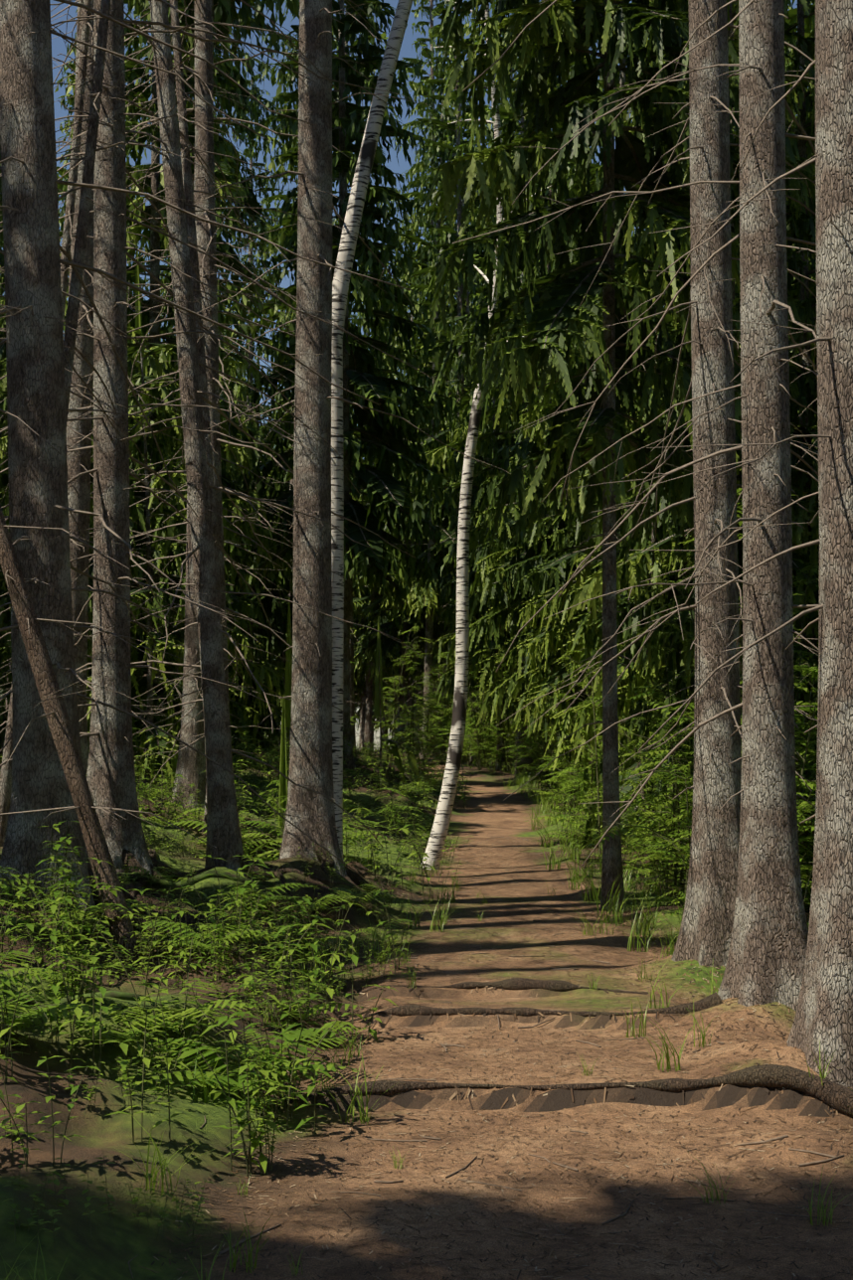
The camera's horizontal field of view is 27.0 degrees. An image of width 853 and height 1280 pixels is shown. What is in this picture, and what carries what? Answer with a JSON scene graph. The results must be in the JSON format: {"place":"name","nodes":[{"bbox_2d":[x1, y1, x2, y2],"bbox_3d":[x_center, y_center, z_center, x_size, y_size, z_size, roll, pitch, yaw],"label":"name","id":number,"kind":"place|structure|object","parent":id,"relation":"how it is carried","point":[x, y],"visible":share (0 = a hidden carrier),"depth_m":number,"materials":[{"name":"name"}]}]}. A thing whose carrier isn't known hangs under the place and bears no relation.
{"place":"outdoors","nodes":[
{"label":"outdoors","id":0,"kind":"place"},
{"bbox_2d":[1,0,811,750],"label":"sky","id":1,"kind":"structure","parent":0,"point":[59,47],"materials":[{"name":"blue"}]},
{"bbox_2d":[0,738,852,1279],"bbox_3d":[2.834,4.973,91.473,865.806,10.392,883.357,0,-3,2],"label":"ground","id":2,"kind":"structure","parent":0,"point":[93,1249],"depth_m":6.33,"materials":[{"name":"brown soil"}]},
{"bbox_2d":[0,190,3,250],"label":"spruce","id":3,"kind":"object","parent":2,"relation":"on","point":[2,236],"depth_m":51.20,"materials":[{"name":"green plant"}]},
{"bbox_2d":[0,180,6,488],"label":"spruce","id":4,"kind":"object","parent":2,"relation":"on","point":[3,299],"visible":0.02,"depth_m":61.07,"materials":[{"name":"green plant"}]},
{"bbox_2d":[0,148,7,671],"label":"young spruce","id":5,"kind":"object","parent":2,"relation":"on","point":[2,334],"depth_m":27.25,"materials":[{"name":"green plant"}]},
{"bbox_2d":[0,193,64,481],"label":"spruce","id":6,"kind":"object","parent":2,"relation":"on","point":[4,287],"depth_m":55.25,"materials":[{"name":"green plant"}]},
{"bbox_2d":[0,366,93,751],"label":"young spruce","id":7,"kind":"object","parent":2,"relation":"on","point":[3,446],"visible":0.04,"depth_m":21.71,"materials":[{"name":"green plant"}]},
{"bbox_2d":[0,310,93,731],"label":"young spruce","id":8,"kind":"object","parent":2,"relation":"on","point":[4,476],"visible":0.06,"depth_m":24.35,"materials":[{"name":"green plant"}]},
{"bbox_2d":[2,8,149,631],"bbox_3d":[-6.881,-5.593,35.128,3.128,15.858,3.389,3,-5,-32],"label":"young spruce","id":9,"kind":"object","parent":2,"relation":"on","point":[70,101],"visible":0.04,"depth_m":35.05,"materials":[{"name":"green plant"}]},
{"bbox_2d":[0,0,156,846],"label":"spruce","id":10,"kind":"object","parent":2,"relation":"on","point":[6,771],"visible":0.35,"depth_m":12.46,"materials":[{"name":"brown wood"}]},
{"bbox_2d":[0,15,158,469],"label":"spruce","id":11,"kind":"object","parent":2,"relation":"on","point":[82,302],"visible":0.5,"depth_m":10.28,"materials":[{"name":"brown plant"}]},
{"bbox_2d":[67,153,145,626],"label":"young spruce","id":12,"kind":"object","parent":2,"relation":"on","point":[126,295],"depth_m":42.13,"materials":[{"name":"green plant"}]},
{"bbox_2d":[0,449,215,957],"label":"leaning dead trunk","id":13,"kind":"object","parent":2,"relation":"on","point":[56,715],"visible":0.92,"depth_m":8.93,"materials":[{"name":"wood"}]},
{"bbox_2d":[0,0,220,740],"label":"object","id":14,"kind":"object","parent":2,"relation":"on","point":[88,158],"visible":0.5,"depth_m":11.16,"materials":[{"name":"brown wood"}]},
{"bbox_2d":[88,249,183,747],"bbox_3d":[-4.785,-1.950,28.689,2.302,8.843,2.362,-1,-3,20],"label":"young spruce","id":15,"kind":"object","parent":2,"relation":"on","point":[142,671],"visible":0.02,"depth_m":28.29,"materials":[{"name":"green plant"}]},
{"bbox_2d":[0,0,279,777],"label":"spruce","id":16,"kind":"object","parent":2,"relation":"on","point":[79,493],"visible":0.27,"depth_m":13.59,"materials":[{"name":"brown plant"}]},
{"bbox_2d":[86,243,229,790],"bbox_3d":[-3.083,-1.059,19.873,1.751,6.838,1.826,0,-3,-6],"label":"young spruce","id":17,"kind":"object","parent":2,"relation":"on","point":[152,741],"visible":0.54,"depth_m":19.73,"materials":[{"name":"green plant"}]},
{"bbox_2d":[135,537,184,729],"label":"young spruce","id":18,"kind":"object","parent":2,"relation":"on","point":[171,668],"depth_m":33.22,"materials":[{"name":"green plant"}]},
{"bbox_2d":[58,0,281,751],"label":"spruce","id":19,"kind":"object","parent":2,"relation":"on","point":[131,76],"visible":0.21,"depth_m":25.90,"materials":[{"name":"green plant"}]},
{"bbox_2d":[137,99,240,559],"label":"spruce","id":20,"kind":"object","parent":2,"relation":"on","point":[165,280],"visible":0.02,"depth_m":51.88,"materials":[{"name":"green plant"}]},
{"bbox_2d":[141,96,254,675],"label":"spruce","id":21,"kind":"object","parent":2,"relation":"on","point":[163,340],"depth_m":57.65,"materials":[{"name":"green plant"}]},
{"bbox_2d":[0,0,412,920],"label":"spruce","id":22,"kind":"object","parent":2,"relation":"on","point":[36,366],"visible":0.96,"depth_m":9.64,"materials":[{"name":"brown plant"}]},
{"bbox_2d":[124,0,295,728],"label":"dead pole","id":23,"kind":"object","parent":2,"relation":"on","point":[188,184],"visible":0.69,"depth_m":14.16,"materials":[{"name":"brown wood"}]},
{"bbox_2d":[139,280,282,767],"bbox_3d":[-2.955,-1.239,24.029,1.902,7.361,1.978,-2,-4,28],"label":"young spruce","id":24,"kind":"object","parent":2,"relation":"on","point":[240,605],"visible":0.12,"depth_m":23.97,"materials":[{"name":"green plant"}]},
{"bbox_2d":[126,0,298,659],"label":"spruce","id":25,"kind":"object","parent":2,"relation":"on","point":[230,171],"visible":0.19,"depth_m":38.65,"materials":[{"name":"green plant"}]},
{"bbox_2d":[0,0,435,875],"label":"spruce","id":26,"kind":"object","parent":2,"relation":"on","point":[111,771],"visible":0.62,"depth_m":11.64,"materials":[{"name":"brown plant"}]},
{"bbox_2d":[50,0,385,811],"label":"spruce","id":27,"kind":"object","parent":2,"relation":"on","point":[190,765],"visible":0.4,"depth_m":17.53,"materials":[{"name":"brown plant"}]},
{"bbox_2d":[58,0,388,835],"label":"spruce","id":28,"kind":"object","parent":2,"relation":"on","point":[204,141],"visible":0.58,"depth_m":15.01,"materials":[{"name":"brown plant"}]},
{"bbox_2d":[3,0,445,877],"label":"spruce","id":29,"kind":"object","parent":2,"relation":"on","point":[223,831],"visible":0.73,"depth_m":12.13,"materials":[{"name":"brown plant"}]},
{"bbox_2d":[224,344,246,479],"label":"spruce","id":30,"kind":"object","parent":2,"relation":"on","point":[237,368],"visible":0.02,"depth_m":88.62,"materials":[{"name":"green plant"}]},
{"bbox_2d":[223,302,256,484],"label":"spruce","id":31,"kind":"object","parent":2,"relation":"on","point":[227,350],"depth_m":100.09,"materials":[{"name":"green plant"}]},
{"bbox_2d":[221,358,285,740],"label":"young spruce","id":32,"kind":"object","parent":2,"relation":"on","point":[280,672],"visible":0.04,"depth_m":36.54,"materials":[{"name":"green plant"}]},
{"bbox_2d":[220,74,287,731],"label":"spruce","id":33,"kind":"object","parent":2,"relation":"on","point":[246,150],"visible":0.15,"depth_m":80.53,"materials":[{"name":"green plant"}]},
{"bbox_2d":[234,378,274,663],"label":"spruce","id":34,"kind":"object","parent":2,"relation":"on","point":[250,393],"depth_m":76.39,"materials":[{"name":"green plant"}]},
{"bbox_2d":[223,349,293,755],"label":"young spruce","id":35,"kind":"object","parent":2,"relation":"on","point":[273,607],"visible":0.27,"depth_m":28.85,"materials":[{"name":"green plant"}]},
{"bbox_2d":[228,470,292,749],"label":"young spruce","id":36,"kind":"object","parent":2,"relation":"on","point":[260,634],"visible":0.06,"depth_m":31.15,"materials":[{"name":"green plant"}]},
{"bbox_2d":[253,283,294,732],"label":"spruce","id":37,"kind":"object","parent":2,"relation":"on","point":[288,481],"visible":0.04,"depth_m":58.13,"materials":[{"name":"green plant"}]},
{"bbox_2d":[258,336,292,732],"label":"spruce","id":38,"kind":"object","parent":2,"relation":"on","point":[273,567],"visible":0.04,"depth_m":69.89,"materials":[{"name":"green plant"}]},
{"bbox_2d":[230,0,348,739],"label":"spruce","id":39,"kind":"object","parent":2,"relation":"on","point":[275,198],"visible":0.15,"depth_m":51.91,"materials":[{"name":"green plant"}]},
{"bbox_2d":[141,0,528,878],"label":"spruce","id":40,"kind":"object","parent":2,"relation":"on","point":[310,741],"visible":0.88,"depth_m":12.90,"materials":[{"name":"brown plant"}]},
{"bbox_2d":[266,0,431,757],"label":"spruce","id":41,"kind":"object","parent":2,"relation":"on","point":[356,330],"visible":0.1,"depth_m":33.28,"materials":[{"name":"green plant"}]},
{"bbox_2d":[231,0,469,770],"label":"young spruce","id":42,"kind":"object","parent":2,"relation":"on","point":[385,435],"visible":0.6,"depth_m":27.38,"materials":[{"name":"green plant"}]},
{"bbox_2d":[354,703,379,750],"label":"spruce","id":43,"kind":"object","parent":2,"relation":"on","point":[358,713],"visible":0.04,"depth_m":140.79,"materials":[{"name":"brown plant"}]},
{"bbox_2d":[353,498,386,716],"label":"spruce","id":44,"kind":"object","parent":2,"relation":"on","point":[360,696],"depth_m":85.33,"materials":[{"name":"brown plant"}]},
{"bbox_2d":[351,270,390,742],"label":"spruce","id":45,"kind":"object","parent":2,"relation":"on","point":[367,349],"visible":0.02,"depth_m":109.78,"materials":[{"name":"green plant"}]},
{"bbox_2d":[352,356,389,749],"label":"spruce","id":46,"kind":"object","parent":2,"relation":"on","point":[365,675],"depth_m":83.46,"materials":[{"name":"brown plant"}]},
{"bbox_2d":[350,410,396,747],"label":"spruce","id":47,"kind":"object","parent":2,"relation":"on","point":[360,687],"visible":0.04,"depth_m":68.44,"materials":[{"name":"green plant"}]},
{"bbox_2d":[362,307,391,751],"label":"spruce","id":48,"kind":"object","parent":2,"relation":"on","point":[387,693],"depth_m":101.08,"materials":[{"name":"brown plant"}]},
{"bbox_2d":[359,306,398,743],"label":"spruce","id":49,"kind":"object","parent":2,"relation":"on","point":[384,609],"depth_m":87.80,"materials":[{"name":"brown plant"}]},
{"bbox_2d":[371,691,393,733],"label":"spruce","id":50,"kind":"object","parent":2,"relation":"on","point":[373,718],"visible":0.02,"depth_m":131.31,"materials":[{"name":"green plant"}]},
{"bbox_2d":[350,240,415,751],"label":"spruce","id":51,"kind":"object","parent":2,"relation":"on","point":[358,602],"visible":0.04,"depth_m":63.70,"materials":[{"name":"green plant"}]},
{"bbox_2d":[330,0,439,861],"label":"leaning birch","id":52,"kind":"object","parent":2,"relation":"on","point":[355,208],"visible":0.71,"depth_m":13.31,"materials":[{"name":"white plant"}]},
{"bbox_2d":[357,672,414,752],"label":"spruce","id":53,"kind":"object","parent":2,"relation":"on","point":[386,709],"visible":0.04,"depth_m":94.92,"materials":[{"name":"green plant"}]},
{"bbox_2d":[373,692,421,751],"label":"spruce","id":54,"kind":"object","parent":2,"relation":"on","point":[391,707],"visible":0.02,"depth_m":121.94,"materials":[{"name":"green plant"}]},
{"bbox_2d":[351,212,456,753],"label":"spruce","id":55,"kind":"object","parent":2,"relation":"on","point":[399,624],"visible":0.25,"depth_m":54.45,"materials":[{"name":"green plant"}]},
{"bbox_2d":[385,385,423,747],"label":"spruce","id":56,"kind":"object","parent":2,"relation":"on","point":[409,697],"depth_m":74.33,"materials":[{"name":"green plant"}]},
{"bbox_2d":[361,240,457,757],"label":"spruce","id":57,"kind":"object","parent":2,"relation":"on","point":[372,672],"visible":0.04,"depth_m":60.21,"materials":[{"name":"green plant"}]},
{"bbox_2d":[386,538,449,753],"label":"spruce","id":58,"kind":"object","parent":2,"relation":"on","point":[406,689],"visible":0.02,"depth_m":79.21,"materials":[{"name":"green plant"}]},
{"bbox_2d":[355,53,481,758],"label":"spruce","id":59,"kind":"object","parent":2,"relation":"on","point":[445,535],"visible":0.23,"depth_m":52.16,"materials":[{"name":"green plant"}]},
{"bbox_2d":[391,684,448,745],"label":"spruce","id":60,"kind":"object","parent":2,"relation":"on","point":[413,704],"depth_m":92.19,"materials":[{"name":"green plant"}]},
{"bbox_2d":[372,0,473,759],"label":"spruce","id":61,"kind":"object","parent":2,"relation":"on","point":[430,10],"visible":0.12,"depth_m":65.92,"materials":[{"name":"green plant"}]},
{"bbox_2d":[0,487,851,1279],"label":"undergrowth","id":62,"kind":"object","parent":2,"relation":"on","point":[272,1070],"visible":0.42,"depth_m":9.04,"materials":[{"name":"green plant"}]},
{"bbox_2d":[0,843,852,1119],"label":"surface roots","id":63,"kind":"object","parent":2,"relation":"on","point":[836,1096],"visible":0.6,"depth_m":8.02,"materials":[{"name":"brown plant"}]},
{"bbox_2d":[400,186,457,724],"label":"spruce","id":64,"kind":"object","parent":2,"relation":"on","point":[422,387],"depth_m":70.52,"materials":[{"name":"green plant"}]},
{"bbox_2d":[421,429,455,759],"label":"spruce","id":65,"kind":"object","parent":2,"relation":"on","point":[442,749],"depth_m":82.33,"materials":[{"name":"green plant"}]},
{"bbox_2d":[382,0,511,765],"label":"spruce","id":66,"kind":"object","parent":2,"relation":"on","point":[441,557],"visible":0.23,"depth_m":48.63,"materials":[{"name":"green plant"}]},
{"bbox_2d":[412,60,496,766],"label":"spruce","id":67,"kind":"object","parent":2,"relation":"on","point":[467,311],"visible":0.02,"depth_m":56.49,"materials":[{"name":"green plant"}]},
{"bbox_2d":[443,622,472,741],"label":"spruce","id":68,"kind":"object","parent":2,"relation":"on","point":[449,712],"visible":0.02,"depth_m":88.68,"materials":[{"name":"green plant"}]},
{"bbox_2d":[438,218,509,770],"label":"spruce","id":69,"kind":"object","parent":2,"relation":"on","point":[469,297],"visible":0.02,"depth_m":59.46,"materials":[{"name":"green plant"}]},
{"bbox_2d":[433,275,523,771],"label":"spruce","id":70,"kind":"object","parent":2,"relation":"on","point":[474,655],"visible":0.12,"depth_m":41.20,"materials":[{"name":"green plant"}]},
{"bbox_2d":[467,616,493,741],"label":"spruce","id":71,"kind":"object","parent":2,"relation":"on","point":[470,696],"depth_m":77.02,"materials":[{"name":"green plant"}]},
{"bbox_2d":[413,0,551,869],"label":"birch tree","id":72,"kind":"object","parent":2,"relation":"on","point":[437,836],"visible":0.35,"depth_m":16.50,"materials":[{"name":"white plant"}]},
{"bbox_2d":[446,38,525,773],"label":"spruce","id":73,"kind":"object","parent":2,"relation":"on","point":[467,224],"visible":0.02,"depth_m":48.98,"materials":[{"name":"green plant"}]},
{"bbox_2d":[128,824,843,1279],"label":"path litter","id":74,"kind":"object","parent":2,"relation":"on","point":[444,1045],"visible":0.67,"depth_m":6.13,"materials":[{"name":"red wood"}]},
{"bbox_2d":[438,8,550,772],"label":"young spruce","id":75,"kind":"object","parent":2,"relation":"on","point":[513,87],"visible":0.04,"depth_m":46.36,"materials":[{"name":"green plant"}]},
{"bbox_2d":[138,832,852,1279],"bbox_3d":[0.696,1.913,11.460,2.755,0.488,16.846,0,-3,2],"label":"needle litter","id":76,"kind":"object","parent":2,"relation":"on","point":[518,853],"visible":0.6,"depth_m":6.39,"materials":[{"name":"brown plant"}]},
{"bbox_2d":[415,0,585,783],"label":"spruce","id":77,"kind":"object","parent":2,"relation":"on","point":[466,400],"visible":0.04,"depth_m":35.41,"materials":[{"name":"green plant"}]},
{"bbox_2d":[471,15,551,251],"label":"spruce","id":78,"kind":"object","parent":2,"relation":"on","point":[485,82],"depth_m":64.25,"materials":[{"name":"green plant"}]},
{"bbox_2d":[469,413,563,741],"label":"young spruce","id":79,"kind":"object","parent":2,"relation":"on","point":[513,624],"depth_m":43.89,"materials":[{"name":"green plant"}]},
{"bbox_2d":[442,132,620,789],"bbox_3d":[2.221,-3.168,31.186,3.506,13.080,3.219,4,-6,-41],"label":"young spruce","id":80,"kind":"object","parent":2,"relation":"on","point":[506,602],"visible":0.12,"depth_m":30.87,"materials":[{"name":"green plant"}]},
{"bbox_2d":[501,424,567,738],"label":"spruce","id":81,"kind":"object","parent":2,"relation":"on","point":[503,670],"depth_m":41.46,"materials":[{"name":"green plant"}]},
{"bbox_2d":[278,597,811,892],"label":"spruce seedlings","id":82,"kind":"object","parent":2,"relation":"on","point":[286,718],"visible":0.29,"depth_m":18.05,"materials":[{"name":"green plant"}]},
{"bbox_2d":[488,60,625,766],"bbox_3d":[2.561,-4.108,33.146,2.907,14.740,3.150,1,-4,-29],"label":"young spruce","id":83,"kind":"object","parent":2,"relation":"on","point":[527,530],"depth_m":33.15,"materials":[{"name":"green plant"}]},
{"bbox_2d":[499,165,658,817],"bbox_3d":[2.269,-1.924,23.930,2.414,9.810,2.630,1,-3,-33],"label":"young spruce","id":84,"kind":"object","parent":2,"relation":"on","point":[555,630],"visible":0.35,"depth_m":23.65,"materials":[{"name":"green plant"}]},
{"bbox_2d":[488,0,685,772],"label":"young spruce","id":85,"kind":"object","parent":2,"relation":"on","point":[622,80],"depth_m":28.09,"materials":[{"name":"green plant"}]},
{"bbox_2d":[416,0,792,911],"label":"slim spruce","id":86,"kind":"object","parent":2,"relation":"on","point":[554,42],"visible":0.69,"depth_m":13.05,"materials":[{"name":"green plant"}]},
{"bbox_2d":[543,291,692,850],"bbox_3d":[2.351,-0.931,18.534,2.021,7.591,1.978,3,-4,-40],"label":"young spruce","id":87,"kind":"object","parent":2,"relation":"on","point":[567,722],"visible":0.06,"depth_m":18.36,"materials":[{"name":"green plant"}]},
{"bbox_2d":[452,0,818,1011],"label":"spruce","id":88,"kind":"object","parent":2,"relation":"on","point":[766,954],"visible":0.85,"depth_m":8.09,"materials":[{"name":"brown plant"}]},
{"bbox_2d":[462,0,817,966],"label":"spruce","id":89,"kind":"object","parent":2,"relation":"on","point":[705,932],"visible":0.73,"depth_m":9.59,"materials":[{"name":"brown plant"}]},
{"bbox_2d":[622,62,665,309],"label":"young spruce","id":90,"kind":"object","parent":2,"relation":"on","point":[633,234],"depth_m":46.33,"materials":[{"name":"green plant"}]},
{"bbox_2d":[557,0,799,800],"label":"young spruce","id":91,"kind":"object","parent":2,"relation":"on","point":[582,575],"visible":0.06,"depth_m":20.93,"materials":[{"name":"green plant"}]},
{"bbox_2d":[567,0,818,815],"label":"young spruce","id":92,"kind":"object","parent":2,"relation":"on","point":[802,386],"visible":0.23,"depth_m":15.29,"materials":[{"name":"green plant"}]},
{"bbox_2d":[572,0,852,1088],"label":"spruce","id":93,"kind":"object","parent":2,"relation":"on","point":[823,1014],"visible":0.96,"depth_m":6.87,"materials":[{"name":"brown plant"}]},
{"bbox_2d":[684,285,740,456],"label":"young spruce","id":94,"kind":"object","parent":2,"relation":"on","point":[736,294],"depth_m":29.18,"materials":[{"name":"green plant"}]},
{"bbox_2d":[645,0,818,900],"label":"young spruce","id":95,"kind":"object","parent":2,"relation":"on","point":[806,314],"depth_m":16.92,"materials":[{"name":"green plant"}]},
{"bbox_2d":[735,4,798,791],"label":"spruce","id":96,"kind":"object","parent":2,"relation":"on","point":[788,7],"depth_m":49.66,"materials":[{"name":"green plant"}]},
{"bbox_2d":[784,0,817,434],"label":"young spruce","id":97,"kind":"object","parent":2,"relation":"on","point":[792,15],"visible":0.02,"depth_m":22.39,"materials":[{"name":"green plant"}]},
{"bbox_2d":[784,0,817,640],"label":"young spruce","id":98,"kind":"object","parent":2,"relation":"on","point":[789,61],"depth_m":24.96,"materials":[{"name":"green plant"}]},
{"bbox_2d":[792,164,814,769],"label":"young spruce","id":99,"kind":"object","parent":2,"relation":"on","point":[796,359],"depth_m":29.18,"materials":[{"name":"green plant"}]}
]}

